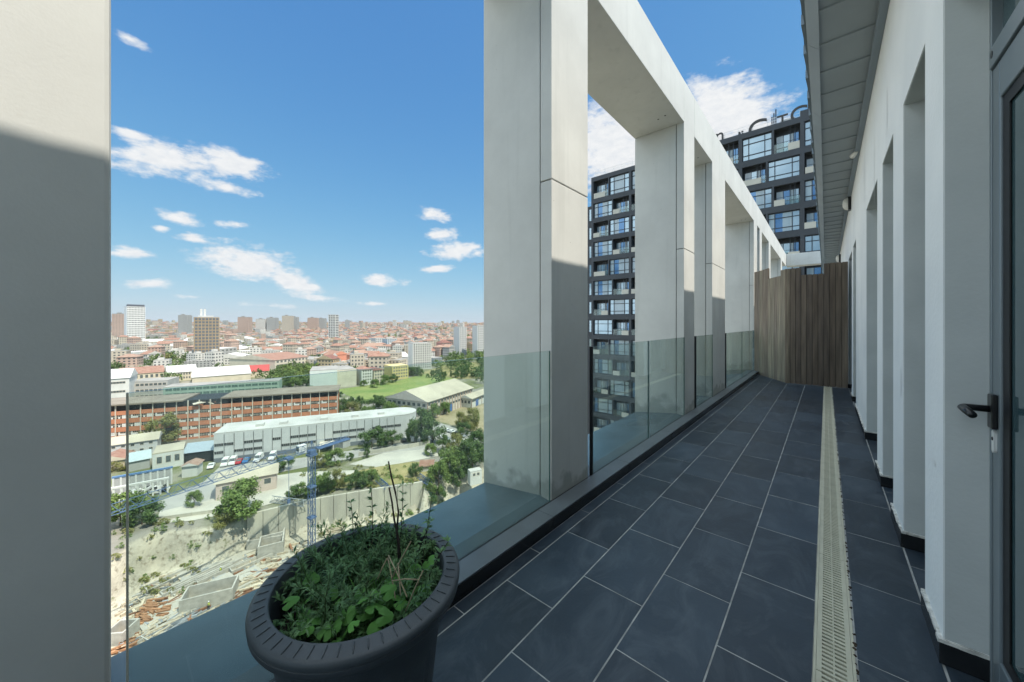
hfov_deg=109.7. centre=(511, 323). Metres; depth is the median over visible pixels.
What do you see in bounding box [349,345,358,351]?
house
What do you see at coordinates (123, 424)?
window
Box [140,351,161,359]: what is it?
house
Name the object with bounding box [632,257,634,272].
window
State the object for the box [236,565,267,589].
concrete slab
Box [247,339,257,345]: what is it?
house
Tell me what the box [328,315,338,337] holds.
tower block
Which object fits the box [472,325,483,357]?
apartment tower
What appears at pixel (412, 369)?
tree
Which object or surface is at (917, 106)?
terrace building
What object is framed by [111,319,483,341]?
distant houses
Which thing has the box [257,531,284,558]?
concrete shaft
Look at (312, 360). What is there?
house
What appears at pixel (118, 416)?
window
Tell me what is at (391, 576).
dry straw
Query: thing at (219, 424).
window
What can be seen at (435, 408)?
tree
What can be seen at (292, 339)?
house
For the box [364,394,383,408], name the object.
tree
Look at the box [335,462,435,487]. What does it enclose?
dry lawn
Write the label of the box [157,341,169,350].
house
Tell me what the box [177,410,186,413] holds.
window
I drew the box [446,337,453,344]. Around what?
house
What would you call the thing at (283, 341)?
house
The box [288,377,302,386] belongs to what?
tree
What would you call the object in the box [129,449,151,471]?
yard shed
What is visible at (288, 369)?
town trees
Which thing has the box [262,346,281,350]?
works hall
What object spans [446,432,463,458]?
tree
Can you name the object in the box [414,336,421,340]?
house
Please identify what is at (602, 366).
window
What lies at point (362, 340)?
house
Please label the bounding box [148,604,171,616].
formwork stack
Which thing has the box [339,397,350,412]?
tree
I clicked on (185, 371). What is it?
white hall
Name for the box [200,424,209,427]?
window
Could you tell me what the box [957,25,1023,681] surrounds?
door
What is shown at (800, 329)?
wooden fence
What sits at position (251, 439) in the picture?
depot building
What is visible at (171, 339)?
works hall
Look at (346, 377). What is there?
rendered warehouse
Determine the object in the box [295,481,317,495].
tree
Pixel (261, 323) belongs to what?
skyline block
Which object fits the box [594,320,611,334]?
window
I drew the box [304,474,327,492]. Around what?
tree
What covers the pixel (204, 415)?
brick factory
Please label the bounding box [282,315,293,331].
skyline block
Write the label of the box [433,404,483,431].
dirt lot
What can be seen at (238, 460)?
parked car
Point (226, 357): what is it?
works hall
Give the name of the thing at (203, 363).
works hall
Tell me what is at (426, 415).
tree
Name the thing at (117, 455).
yard shed
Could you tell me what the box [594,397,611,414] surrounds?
window
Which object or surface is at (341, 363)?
house
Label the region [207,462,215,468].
parked car
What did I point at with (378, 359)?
house
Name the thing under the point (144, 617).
formwork stack
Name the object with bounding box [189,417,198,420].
window
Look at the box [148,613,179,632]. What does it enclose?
timber stack
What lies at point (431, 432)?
tree
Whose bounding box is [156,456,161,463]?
window
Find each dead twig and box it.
[388,461,399,570]
[389,487,401,561]
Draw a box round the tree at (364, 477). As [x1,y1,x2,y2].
[355,471,372,488]
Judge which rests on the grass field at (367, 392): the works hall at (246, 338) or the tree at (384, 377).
the tree at (384, 377)
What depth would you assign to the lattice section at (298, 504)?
102.22 m
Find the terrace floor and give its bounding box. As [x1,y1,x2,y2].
[432,374,985,681]
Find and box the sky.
[111,0,807,322]
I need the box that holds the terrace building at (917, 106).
[800,0,1023,681]
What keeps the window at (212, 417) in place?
in the brick factory at (204, 415)
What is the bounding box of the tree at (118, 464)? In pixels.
[111,461,125,471]
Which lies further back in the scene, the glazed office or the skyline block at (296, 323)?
the skyline block at (296, 323)
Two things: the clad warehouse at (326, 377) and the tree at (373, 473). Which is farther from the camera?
the clad warehouse at (326, 377)
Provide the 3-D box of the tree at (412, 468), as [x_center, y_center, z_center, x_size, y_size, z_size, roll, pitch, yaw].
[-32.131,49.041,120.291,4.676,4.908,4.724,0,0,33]
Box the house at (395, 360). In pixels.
[390,357,405,363]
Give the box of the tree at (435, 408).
[430,403,440,416]
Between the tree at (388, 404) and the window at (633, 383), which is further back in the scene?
the tree at (388, 404)
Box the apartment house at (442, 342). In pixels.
[436,340,451,345]
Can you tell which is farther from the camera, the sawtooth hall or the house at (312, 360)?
the house at (312, 360)
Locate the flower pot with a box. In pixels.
[245,523,459,681]
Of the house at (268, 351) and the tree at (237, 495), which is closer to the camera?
the tree at (237, 495)
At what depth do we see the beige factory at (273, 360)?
381.28 m
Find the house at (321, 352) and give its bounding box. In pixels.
[316,351,327,356]
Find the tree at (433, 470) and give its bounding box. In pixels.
[426,460,451,494]
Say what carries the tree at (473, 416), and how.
on the ground at (228, 540)
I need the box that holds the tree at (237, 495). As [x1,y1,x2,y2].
[211,475,263,520]
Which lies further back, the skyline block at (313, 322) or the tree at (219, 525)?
the skyline block at (313, 322)
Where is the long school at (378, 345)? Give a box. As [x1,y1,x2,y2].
[359,343,385,348]
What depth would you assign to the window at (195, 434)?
160.08 m
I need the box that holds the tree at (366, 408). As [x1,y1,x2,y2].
[360,406,374,410]
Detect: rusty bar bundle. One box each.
[235,587,257,598]
[250,565,278,572]
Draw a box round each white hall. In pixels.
[164,364,196,380]
[191,365,250,382]
[385,352,407,359]
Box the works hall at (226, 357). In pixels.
[223,352,250,364]
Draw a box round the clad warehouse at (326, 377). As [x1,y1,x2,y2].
[310,365,337,385]
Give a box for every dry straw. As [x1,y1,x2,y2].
[387,558,395,598]
[388,555,407,596]
[391,541,410,578]
[391,578,417,581]
[397,563,400,594]
[405,570,422,610]
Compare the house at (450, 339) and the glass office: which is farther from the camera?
the house at (450, 339)
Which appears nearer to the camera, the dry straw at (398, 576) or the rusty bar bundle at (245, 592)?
the dry straw at (398, 576)
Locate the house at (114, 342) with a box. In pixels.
[111,339,117,344]
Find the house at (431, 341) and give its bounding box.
[422,338,433,346]
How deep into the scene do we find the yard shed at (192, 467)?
120.62 m
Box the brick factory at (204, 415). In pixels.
[111,384,340,441]
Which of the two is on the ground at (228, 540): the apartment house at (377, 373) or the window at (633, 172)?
the apartment house at (377, 373)
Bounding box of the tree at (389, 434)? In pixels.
[383,429,402,445]
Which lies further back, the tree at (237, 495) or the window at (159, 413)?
the window at (159, 413)
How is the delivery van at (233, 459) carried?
on the street
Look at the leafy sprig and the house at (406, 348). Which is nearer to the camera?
the leafy sprig
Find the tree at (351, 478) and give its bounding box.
[343,470,362,489]
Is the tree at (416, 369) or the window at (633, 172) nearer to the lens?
the window at (633, 172)
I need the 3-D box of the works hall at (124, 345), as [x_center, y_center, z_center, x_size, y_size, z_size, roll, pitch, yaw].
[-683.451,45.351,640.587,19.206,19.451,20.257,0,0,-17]
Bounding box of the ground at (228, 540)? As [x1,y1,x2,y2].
[111,328,483,656]
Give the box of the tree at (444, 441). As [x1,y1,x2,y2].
[435,434,450,450]
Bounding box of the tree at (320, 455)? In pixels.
[311,452,326,466]
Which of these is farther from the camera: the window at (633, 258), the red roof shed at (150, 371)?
the red roof shed at (150, 371)
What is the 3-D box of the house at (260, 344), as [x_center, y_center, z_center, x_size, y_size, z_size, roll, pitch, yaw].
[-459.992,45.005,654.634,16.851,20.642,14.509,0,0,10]
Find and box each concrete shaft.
[111,618,139,646]
[179,574,238,612]
[246,527,285,550]
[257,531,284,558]
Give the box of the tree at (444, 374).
[439,371,446,377]
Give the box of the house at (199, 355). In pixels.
[186,351,204,360]
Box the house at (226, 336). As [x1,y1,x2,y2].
[224,334,235,339]
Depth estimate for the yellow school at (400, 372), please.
331.23 m
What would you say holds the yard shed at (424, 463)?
on the ground at (228, 540)
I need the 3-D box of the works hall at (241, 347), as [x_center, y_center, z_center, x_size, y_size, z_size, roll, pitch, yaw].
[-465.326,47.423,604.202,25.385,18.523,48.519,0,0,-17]
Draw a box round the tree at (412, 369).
[408,367,414,375]
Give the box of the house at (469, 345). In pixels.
[467,342,471,351]
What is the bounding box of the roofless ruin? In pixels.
[111,466,172,501]
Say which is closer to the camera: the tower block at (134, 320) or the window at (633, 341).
the window at (633, 341)
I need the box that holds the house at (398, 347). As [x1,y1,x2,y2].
[392,344,403,351]
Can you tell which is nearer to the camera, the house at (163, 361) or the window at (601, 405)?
the window at (601, 405)
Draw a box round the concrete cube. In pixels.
[192,347,236,354]
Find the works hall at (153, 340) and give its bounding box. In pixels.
[143,339,166,342]
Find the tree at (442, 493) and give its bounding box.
[428,487,447,504]
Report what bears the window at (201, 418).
in the brick factory at (204, 415)
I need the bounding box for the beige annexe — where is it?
[306,356,316,363]
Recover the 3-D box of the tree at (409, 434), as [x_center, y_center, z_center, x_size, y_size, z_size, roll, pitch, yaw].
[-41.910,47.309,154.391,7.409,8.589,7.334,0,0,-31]
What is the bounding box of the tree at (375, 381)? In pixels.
[370,379,378,387]
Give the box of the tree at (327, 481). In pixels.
[316,471,336,491]
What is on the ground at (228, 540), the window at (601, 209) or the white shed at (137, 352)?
the white shed at (137, 352)
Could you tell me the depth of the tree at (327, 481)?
108.91 m
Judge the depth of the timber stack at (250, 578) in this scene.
83.32 m
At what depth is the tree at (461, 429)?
163.26 m
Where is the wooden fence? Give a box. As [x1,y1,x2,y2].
[754,262,847,387]
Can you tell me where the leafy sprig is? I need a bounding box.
[347,480,451,577]
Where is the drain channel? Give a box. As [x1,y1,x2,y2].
[812,386,858,681]
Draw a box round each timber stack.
[139,615,182,639]
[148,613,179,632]
[239,572,270,583]
[320,526,341,534]
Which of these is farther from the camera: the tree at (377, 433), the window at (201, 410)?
the window at (201, 410)
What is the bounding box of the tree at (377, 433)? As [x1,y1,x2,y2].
[357,425,386,449]
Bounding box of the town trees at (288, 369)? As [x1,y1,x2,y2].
[111,324,483,383]
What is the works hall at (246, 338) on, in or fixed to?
on the ground at (228, 540)
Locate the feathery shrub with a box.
[271,500,441,642]
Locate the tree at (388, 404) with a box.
[382,401,398,408]
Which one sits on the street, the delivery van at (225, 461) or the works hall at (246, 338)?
the delivery van at (225, 461)
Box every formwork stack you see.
[111,636,138,654]
[134,613,152,624]
[136,597,166,612]
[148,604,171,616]
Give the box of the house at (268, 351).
[261,349,279,353]
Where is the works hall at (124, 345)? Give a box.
[116,343,131,349]
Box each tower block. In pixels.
[124,304,144,339]
[194,309,219,352]
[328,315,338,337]
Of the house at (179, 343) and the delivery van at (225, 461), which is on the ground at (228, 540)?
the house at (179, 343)
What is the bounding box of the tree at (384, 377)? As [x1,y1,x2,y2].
[380,375,390,383]
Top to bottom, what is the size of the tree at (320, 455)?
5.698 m
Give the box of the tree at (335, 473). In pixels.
[329,467,346,489]
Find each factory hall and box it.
[385,378,473,417]
[461,388,483,407]
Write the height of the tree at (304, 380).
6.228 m
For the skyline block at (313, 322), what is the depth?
1300.76 m
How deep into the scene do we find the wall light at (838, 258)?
11.51 m
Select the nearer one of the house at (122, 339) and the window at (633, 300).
the window at (633, 300)
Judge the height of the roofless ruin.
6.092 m
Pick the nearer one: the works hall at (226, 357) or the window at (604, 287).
the window at (604, 287)
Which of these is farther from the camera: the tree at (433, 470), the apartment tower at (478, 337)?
the apartment tower at (478, 337)
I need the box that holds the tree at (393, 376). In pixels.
[389,374,397,382]
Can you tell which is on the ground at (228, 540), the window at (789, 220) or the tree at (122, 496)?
the tree at (122, 496)
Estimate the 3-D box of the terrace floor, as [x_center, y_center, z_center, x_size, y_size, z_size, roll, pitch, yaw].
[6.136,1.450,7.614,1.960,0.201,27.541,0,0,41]
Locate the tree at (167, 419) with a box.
[137,412,182,443]
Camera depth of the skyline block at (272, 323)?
1300.72 m
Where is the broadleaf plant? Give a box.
[282,537,434,642]
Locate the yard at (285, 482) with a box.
[156,470,354,523]
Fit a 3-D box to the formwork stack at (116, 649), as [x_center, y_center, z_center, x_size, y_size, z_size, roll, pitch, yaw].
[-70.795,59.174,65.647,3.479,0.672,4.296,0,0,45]
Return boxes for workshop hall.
[135,377,178,396]
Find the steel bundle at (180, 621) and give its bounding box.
[148,606,213,638]
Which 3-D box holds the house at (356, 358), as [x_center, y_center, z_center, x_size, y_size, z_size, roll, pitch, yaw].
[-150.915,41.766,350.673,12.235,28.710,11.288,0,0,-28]
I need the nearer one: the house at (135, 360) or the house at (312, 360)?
the house at (135, 360)
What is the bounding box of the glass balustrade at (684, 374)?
[651,337,684,414]
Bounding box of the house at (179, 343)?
[173,340,186,347]
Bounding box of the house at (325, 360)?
[317,354,338,365]
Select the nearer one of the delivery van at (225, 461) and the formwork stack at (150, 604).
the formwork stack at (150, 604)
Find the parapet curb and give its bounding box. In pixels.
[111,369,757,681]
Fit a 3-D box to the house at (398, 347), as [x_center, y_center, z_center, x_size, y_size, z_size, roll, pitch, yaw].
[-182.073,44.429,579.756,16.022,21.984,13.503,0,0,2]
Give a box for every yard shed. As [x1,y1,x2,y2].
[111,431,162,452]
[111,449,135,468]
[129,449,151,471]
[152,441,185,468]
[180,458,204,477]
[184,440,213,462]
[213,463,278,499]
[419,459,434,471]
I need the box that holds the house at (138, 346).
[130,342,148,350]
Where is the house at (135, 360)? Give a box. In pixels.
[115,354,143,366]
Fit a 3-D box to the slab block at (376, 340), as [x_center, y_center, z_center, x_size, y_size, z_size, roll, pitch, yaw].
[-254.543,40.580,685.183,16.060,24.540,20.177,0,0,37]
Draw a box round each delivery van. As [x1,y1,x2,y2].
[220,456,229,466]
[228,455,237,465]
[253,452,263,461]
[268,450,276,459]
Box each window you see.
[111,381,125,383]
[111,390,125,392]
[116,415,125,418]
[116,423,125,426]
[116,432,125,435]
[129,414,139,417]
[129,422,139,425]
[129,430,139,434]
[141,413,151,416]
[153,412,163,415]
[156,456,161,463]
[165,455,170,462]
[174,453,179,460]
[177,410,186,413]
[189,410,198,412]
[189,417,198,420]
[189,425,198,428]
[189,433,198,436]
[200,409,209,412]
[200,416,209,419]
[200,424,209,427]
[200,432,209,435]
[211,408,220,411]
[211,416,220,419]
[211,423,220,426]
[214,451,223,454]
[221,485,229,491]
[222,407,230,410]
[232,406,241,409]
[232,414,241,417]
[264,477,270,484]
[594,200,611,217]
[594,240,611,256]
[594,280,611,295]
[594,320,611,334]
[594,358,611,374]
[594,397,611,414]
[610,172,628,194]
[610,217,628,234]
[610,258,628,274]
[610,299,628,314]
[610,340,628,355]
[610,380,628,396]
[632,171,634,188]
[632,215,634,230]
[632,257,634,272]
[632,299,634,314]
[632,340,634,355]
[632,382,634,397]
[742,131,771,161]
[750,188,771,208]
[768,155,799,181]
[768,209,799,232]
[782,266,799,269]
[805,121,810,145]
[805,179,815,200]
[805,234,819,251]
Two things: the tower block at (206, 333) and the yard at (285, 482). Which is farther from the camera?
the tower block at (206, 333)
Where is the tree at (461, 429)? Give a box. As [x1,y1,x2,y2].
[456,422,470,434]
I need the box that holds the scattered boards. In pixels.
[115,529,349,653]
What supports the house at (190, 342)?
on the ground at (228, 540)
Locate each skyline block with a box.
[112,313,123,336]
[178,314,191,333]
[238,316,251,333]
[256,318,266,329]
[267,317,278,330]
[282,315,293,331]
[294,316,298,331]
[308,317,318,329]
[319,318,326,328]
[345,320,349,327]
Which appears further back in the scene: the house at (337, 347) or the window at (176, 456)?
the house at (337, 347)
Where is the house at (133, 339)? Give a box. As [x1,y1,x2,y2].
[127,336,140,343]
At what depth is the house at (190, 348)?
554.52 m
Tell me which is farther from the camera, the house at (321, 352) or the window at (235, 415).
the house at (321, 352)
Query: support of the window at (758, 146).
in the apartment tower at (773, 163)
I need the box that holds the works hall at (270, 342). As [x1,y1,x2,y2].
[266,341,278,344]
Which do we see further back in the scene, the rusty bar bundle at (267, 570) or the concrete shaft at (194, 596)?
the rusty bar bundle at (267, 570)
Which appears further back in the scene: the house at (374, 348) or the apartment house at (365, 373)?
the house at (374, 348)
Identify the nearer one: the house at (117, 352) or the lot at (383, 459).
the lot at (383, 459)
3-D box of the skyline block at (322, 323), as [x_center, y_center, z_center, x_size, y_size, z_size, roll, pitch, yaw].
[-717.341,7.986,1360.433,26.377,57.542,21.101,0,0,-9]
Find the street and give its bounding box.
[144,443,442,511]
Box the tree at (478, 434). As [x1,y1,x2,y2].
[466,427,483,455]
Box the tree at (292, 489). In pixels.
[284,483,306,499]
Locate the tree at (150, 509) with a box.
[115,495,165,527]
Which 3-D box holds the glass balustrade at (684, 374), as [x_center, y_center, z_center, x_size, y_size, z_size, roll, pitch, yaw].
[1.932,0.738,4.456,0.014,1.085,1.324,0,0,41]
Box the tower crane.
[111,435,349,544]
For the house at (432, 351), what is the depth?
515.52 m
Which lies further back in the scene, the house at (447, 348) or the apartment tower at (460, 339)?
the apartment tower at (460, 339)
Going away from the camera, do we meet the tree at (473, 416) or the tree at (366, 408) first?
the tree at (473, 416)
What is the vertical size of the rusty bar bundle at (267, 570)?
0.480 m
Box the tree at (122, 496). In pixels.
[111,490,149,525]
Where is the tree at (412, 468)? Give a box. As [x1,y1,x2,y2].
[407,462,423,476]
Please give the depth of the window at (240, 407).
166.13 m
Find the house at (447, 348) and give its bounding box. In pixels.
[442,344,454,358]
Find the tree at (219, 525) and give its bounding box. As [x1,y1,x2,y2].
[211,505,237,529]
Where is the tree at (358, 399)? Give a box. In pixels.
[355,395,364,408]
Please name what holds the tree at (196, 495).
on the yard at (285, 482)
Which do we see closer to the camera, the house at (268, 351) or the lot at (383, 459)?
the lot at (383, 459)
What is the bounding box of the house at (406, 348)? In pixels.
[404,344,407,353]
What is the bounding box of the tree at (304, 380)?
[301,378,309,385]
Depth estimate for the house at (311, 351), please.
502.16 m
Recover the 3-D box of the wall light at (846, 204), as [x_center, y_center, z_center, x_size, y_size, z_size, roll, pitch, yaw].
[6.265,-2.230,6.744,0.120,0.260,0.170,0,0,41]
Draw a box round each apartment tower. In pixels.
[408,342,430,368]
[454,327,466,356]
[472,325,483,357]
[588,104,822,433]
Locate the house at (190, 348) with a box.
[187,345,193,351]
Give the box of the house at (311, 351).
[303,347,315,355]
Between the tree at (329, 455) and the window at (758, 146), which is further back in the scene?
the tree at (329, 455)
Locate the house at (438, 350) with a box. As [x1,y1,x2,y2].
[433,345,442,356]
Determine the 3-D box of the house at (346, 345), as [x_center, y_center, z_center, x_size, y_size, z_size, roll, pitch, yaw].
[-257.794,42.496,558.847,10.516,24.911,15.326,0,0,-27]
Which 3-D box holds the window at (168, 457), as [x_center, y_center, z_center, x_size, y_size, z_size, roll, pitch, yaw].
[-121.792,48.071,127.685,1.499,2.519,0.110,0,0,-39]
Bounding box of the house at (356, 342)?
[351,340,360,344]
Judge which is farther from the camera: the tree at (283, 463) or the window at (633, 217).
the tree at (283, 463)
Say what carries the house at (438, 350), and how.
on the ground at (228, 540)
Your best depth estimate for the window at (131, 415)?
152.34 m
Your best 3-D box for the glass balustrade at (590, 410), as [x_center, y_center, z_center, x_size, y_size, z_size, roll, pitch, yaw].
[1.075,0.738,3.473,0.025,1.085,1.281,0,0,41]
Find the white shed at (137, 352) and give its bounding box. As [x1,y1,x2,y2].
[131,350,147,354]
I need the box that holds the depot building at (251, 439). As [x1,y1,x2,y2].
[214,407,415,462]
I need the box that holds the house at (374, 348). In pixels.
[366,346,377,350]
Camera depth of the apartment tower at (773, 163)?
56.82 m
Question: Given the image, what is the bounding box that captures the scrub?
[111,462,427,594]
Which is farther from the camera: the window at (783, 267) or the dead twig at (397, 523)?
the window at (783, 267)
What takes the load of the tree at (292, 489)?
on the ground at (228, 540)
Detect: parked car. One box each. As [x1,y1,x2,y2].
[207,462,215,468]
[235,458,243,464]
[242,457,250,462]
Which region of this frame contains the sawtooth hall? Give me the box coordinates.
[111,368,137,397]
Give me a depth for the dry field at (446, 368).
381.46 m
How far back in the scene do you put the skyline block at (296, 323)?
1251.16 m
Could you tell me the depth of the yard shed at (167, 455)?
128.53 m
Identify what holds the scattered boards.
on the ground at (228, 540)
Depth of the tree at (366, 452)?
137.10 m
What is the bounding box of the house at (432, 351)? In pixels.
[431,348,434,355]
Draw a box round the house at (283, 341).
[279,339,286,343]
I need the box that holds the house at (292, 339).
[287,336,296,342]
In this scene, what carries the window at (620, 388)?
in the apartment tower at (773, 163)
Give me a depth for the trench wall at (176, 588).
82.42 m
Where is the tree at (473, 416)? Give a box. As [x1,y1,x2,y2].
[462,407,479,431]
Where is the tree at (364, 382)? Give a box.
[360,380,367,385]
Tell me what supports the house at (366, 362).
on the ground at (228, 540)
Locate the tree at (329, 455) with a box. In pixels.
[322,447,346,465]
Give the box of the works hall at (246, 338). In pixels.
[244,336,256,342]
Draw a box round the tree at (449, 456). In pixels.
[436,445,461,473]
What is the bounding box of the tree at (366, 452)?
[363,448,369,457]
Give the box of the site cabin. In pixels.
[468,467,481,485]
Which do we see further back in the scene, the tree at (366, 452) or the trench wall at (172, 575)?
the tree at (366, 452)
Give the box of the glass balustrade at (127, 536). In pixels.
[126,351,549,681]
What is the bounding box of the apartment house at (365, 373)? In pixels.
[356,366,371,384]
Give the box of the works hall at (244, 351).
[237,350,249,353]
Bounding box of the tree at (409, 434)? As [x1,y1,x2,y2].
[404,425,419,442]
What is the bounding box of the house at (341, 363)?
[331,360,349,365]
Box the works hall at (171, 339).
[164,338,182,340]
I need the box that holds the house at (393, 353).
[386,350,401,358]
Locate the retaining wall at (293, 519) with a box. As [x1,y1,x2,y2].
[247,481,421,539]
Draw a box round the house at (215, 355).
[205,349,222,366]
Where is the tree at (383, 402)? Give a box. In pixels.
[375,395,386,406]
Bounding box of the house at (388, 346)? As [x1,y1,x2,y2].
[385,344,391,351]
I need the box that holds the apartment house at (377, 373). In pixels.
[369,367,382,382]
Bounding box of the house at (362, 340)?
[358,337,368,344]
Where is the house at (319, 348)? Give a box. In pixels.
[312,345,323,352]
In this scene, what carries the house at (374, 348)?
on the ground at (228, 540)
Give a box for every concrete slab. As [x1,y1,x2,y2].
[140,572,233,632]
[175,552,243,581]
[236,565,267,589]
[242,549,256,554]
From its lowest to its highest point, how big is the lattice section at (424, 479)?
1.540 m
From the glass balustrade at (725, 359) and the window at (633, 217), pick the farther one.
the window at (633, 217)
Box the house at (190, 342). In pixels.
[187,340,193,346]
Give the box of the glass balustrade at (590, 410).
[589,341,648,474]
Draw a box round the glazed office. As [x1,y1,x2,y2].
[163,378,281,394]
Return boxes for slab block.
[371,338,384,342]
[382,338,396,343]
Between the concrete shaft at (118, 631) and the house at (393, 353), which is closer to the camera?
the concrete shaft at (118, 631)
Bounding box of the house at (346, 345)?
[343,343,349,349]
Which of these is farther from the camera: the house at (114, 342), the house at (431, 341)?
the house at (114, 342)
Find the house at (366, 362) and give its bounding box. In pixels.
[364,357,367,366]
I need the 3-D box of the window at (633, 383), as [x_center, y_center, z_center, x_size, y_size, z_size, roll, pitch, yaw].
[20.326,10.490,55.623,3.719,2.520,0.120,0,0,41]
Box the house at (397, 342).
[391,340,403,345]
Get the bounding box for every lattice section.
[269,495,307,506]
[375,476,390,489]
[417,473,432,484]
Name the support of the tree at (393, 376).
on the grass field at (367, 392)
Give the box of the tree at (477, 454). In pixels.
[459,438,483,474]
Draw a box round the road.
[407,423,483,442]
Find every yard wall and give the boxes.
[155,507,245,520]
[359,440,429,455]
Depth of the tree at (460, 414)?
176.24 m
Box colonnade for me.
[0,0,820,681]
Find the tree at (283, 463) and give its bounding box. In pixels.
[274,454,294,470]
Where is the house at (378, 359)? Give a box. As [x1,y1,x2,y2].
[368,352,390,374]
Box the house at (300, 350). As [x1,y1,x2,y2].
[295,347,306,355]
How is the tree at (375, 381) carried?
on the grass field at (367, 392)
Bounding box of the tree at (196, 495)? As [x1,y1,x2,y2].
[184,489,203,506]
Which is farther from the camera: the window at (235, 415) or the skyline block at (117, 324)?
the skyline block at (117, 324)
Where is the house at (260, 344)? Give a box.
[252,342,265,346]
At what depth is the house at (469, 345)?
589.51 m
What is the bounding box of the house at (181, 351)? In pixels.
[167,348,183,357]
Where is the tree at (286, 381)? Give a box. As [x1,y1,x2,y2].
[283,379,292,385]
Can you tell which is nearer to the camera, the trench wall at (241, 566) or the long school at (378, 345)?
the trench wall at (241, 566)
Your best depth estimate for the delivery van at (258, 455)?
133.43 m
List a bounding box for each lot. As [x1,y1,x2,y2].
[351,449,437,466]
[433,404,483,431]
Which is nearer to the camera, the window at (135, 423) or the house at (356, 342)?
the window at (135, 423)
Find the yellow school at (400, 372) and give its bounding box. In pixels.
[384,363,407,379]
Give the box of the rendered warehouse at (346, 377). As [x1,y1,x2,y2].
[337,365,355,386]
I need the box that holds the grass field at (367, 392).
[339,374,456,401]
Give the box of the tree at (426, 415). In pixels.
[407,407,434,441]
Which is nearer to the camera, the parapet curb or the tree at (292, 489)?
the parapet curb
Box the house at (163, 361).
[153,357,171,367]
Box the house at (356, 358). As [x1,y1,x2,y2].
[350,351,363,366]
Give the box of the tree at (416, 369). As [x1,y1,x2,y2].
[410,366,420,374]
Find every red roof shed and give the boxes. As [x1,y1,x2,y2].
[119,365,164,379]
[250,364,269,377]
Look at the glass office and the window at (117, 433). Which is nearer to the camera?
the window at (117, 433)
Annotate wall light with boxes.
[836,254,840,261]
[842,196,850,210]
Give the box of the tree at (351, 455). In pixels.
[346,452,353,460]
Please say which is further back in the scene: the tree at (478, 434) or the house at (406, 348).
the house at (406, 348)
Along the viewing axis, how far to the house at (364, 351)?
404.27 m
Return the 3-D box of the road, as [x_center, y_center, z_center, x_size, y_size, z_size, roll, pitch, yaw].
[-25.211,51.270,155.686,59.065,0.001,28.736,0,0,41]
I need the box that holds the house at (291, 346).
[282,341,297,352]
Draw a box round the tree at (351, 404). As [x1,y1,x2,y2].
[344,401,360,411]
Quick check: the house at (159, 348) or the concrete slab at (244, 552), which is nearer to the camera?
the concrete slab at (244, 552)
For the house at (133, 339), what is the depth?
653.90 m
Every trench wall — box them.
[143,560,212,593]
[159,558,234,596]
[168,561,232,596]
[195,555,249,583]
[229,548,283,573]
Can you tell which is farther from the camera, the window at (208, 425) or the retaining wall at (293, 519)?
the window at (208, 425)
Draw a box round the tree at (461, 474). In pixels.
[448,465,465,486]
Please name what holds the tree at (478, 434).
on the ground at (228, 540)
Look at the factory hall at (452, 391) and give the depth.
203.41 m
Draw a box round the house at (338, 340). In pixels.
[333,338,342,343]
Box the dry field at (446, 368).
[421,362,483,378]
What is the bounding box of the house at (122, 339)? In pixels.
[118,335,128,343]
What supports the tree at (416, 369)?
on the ground at (228, 540)
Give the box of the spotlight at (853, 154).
[850,151,857,157]
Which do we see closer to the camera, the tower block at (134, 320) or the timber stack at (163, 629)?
the timber stack at (163, 629)
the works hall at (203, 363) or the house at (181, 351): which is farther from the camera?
the house at (181, 351)
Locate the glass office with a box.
[431,356,441,363]
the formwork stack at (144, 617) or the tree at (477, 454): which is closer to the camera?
the formwork stack at (144, 617)
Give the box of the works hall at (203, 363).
[183,359,214,367]
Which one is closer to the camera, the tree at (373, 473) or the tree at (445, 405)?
the tree at (373, 473)
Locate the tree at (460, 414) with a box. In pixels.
[455,411,467,424]
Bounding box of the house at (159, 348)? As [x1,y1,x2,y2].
[148,344,165,356]
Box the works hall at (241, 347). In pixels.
[239,345,248,349]
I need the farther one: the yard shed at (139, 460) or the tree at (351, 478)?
the yard shed at (139, 460)
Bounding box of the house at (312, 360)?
[309,357,318,366]
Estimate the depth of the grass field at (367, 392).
286.66 m
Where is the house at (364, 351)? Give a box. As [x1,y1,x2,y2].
[351,349,367,357]
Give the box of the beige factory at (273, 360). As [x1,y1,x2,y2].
[229,352,308,371]
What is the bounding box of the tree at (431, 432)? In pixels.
[416,420,446,442]
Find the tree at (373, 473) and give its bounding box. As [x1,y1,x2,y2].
[362,468,380,485]
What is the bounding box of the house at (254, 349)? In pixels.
[250,346,261,353]
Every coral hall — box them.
[323,350,347,360]
[346,351,378,359]
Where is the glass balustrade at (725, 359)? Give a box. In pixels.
[725,332,731,387]
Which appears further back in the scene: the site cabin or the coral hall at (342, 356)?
the coral hall at (342, 356)
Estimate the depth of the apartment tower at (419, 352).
402.37 m
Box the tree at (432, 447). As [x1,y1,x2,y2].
[423,443,436,455]
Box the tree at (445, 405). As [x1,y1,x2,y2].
[439,401,450,412]
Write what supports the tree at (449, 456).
on the ground at (228, 540)
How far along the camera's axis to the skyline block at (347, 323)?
1500.37 m
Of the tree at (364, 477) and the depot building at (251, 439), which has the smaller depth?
the tree at (364, 477)
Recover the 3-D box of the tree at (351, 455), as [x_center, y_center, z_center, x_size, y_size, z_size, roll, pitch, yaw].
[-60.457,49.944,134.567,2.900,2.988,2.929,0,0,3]
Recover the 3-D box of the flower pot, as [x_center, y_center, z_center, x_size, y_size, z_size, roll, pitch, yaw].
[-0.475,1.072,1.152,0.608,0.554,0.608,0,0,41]
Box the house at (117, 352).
[111,348,130,363]
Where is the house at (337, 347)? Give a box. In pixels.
[330,343,343,351]
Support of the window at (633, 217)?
in the apartment tower at (773, 163)
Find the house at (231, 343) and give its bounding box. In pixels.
[224,339,238,349]
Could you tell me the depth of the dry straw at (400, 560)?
1.05 m
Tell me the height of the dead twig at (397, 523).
0.384 m
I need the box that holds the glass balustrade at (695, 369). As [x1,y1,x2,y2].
[694,334,712,407]

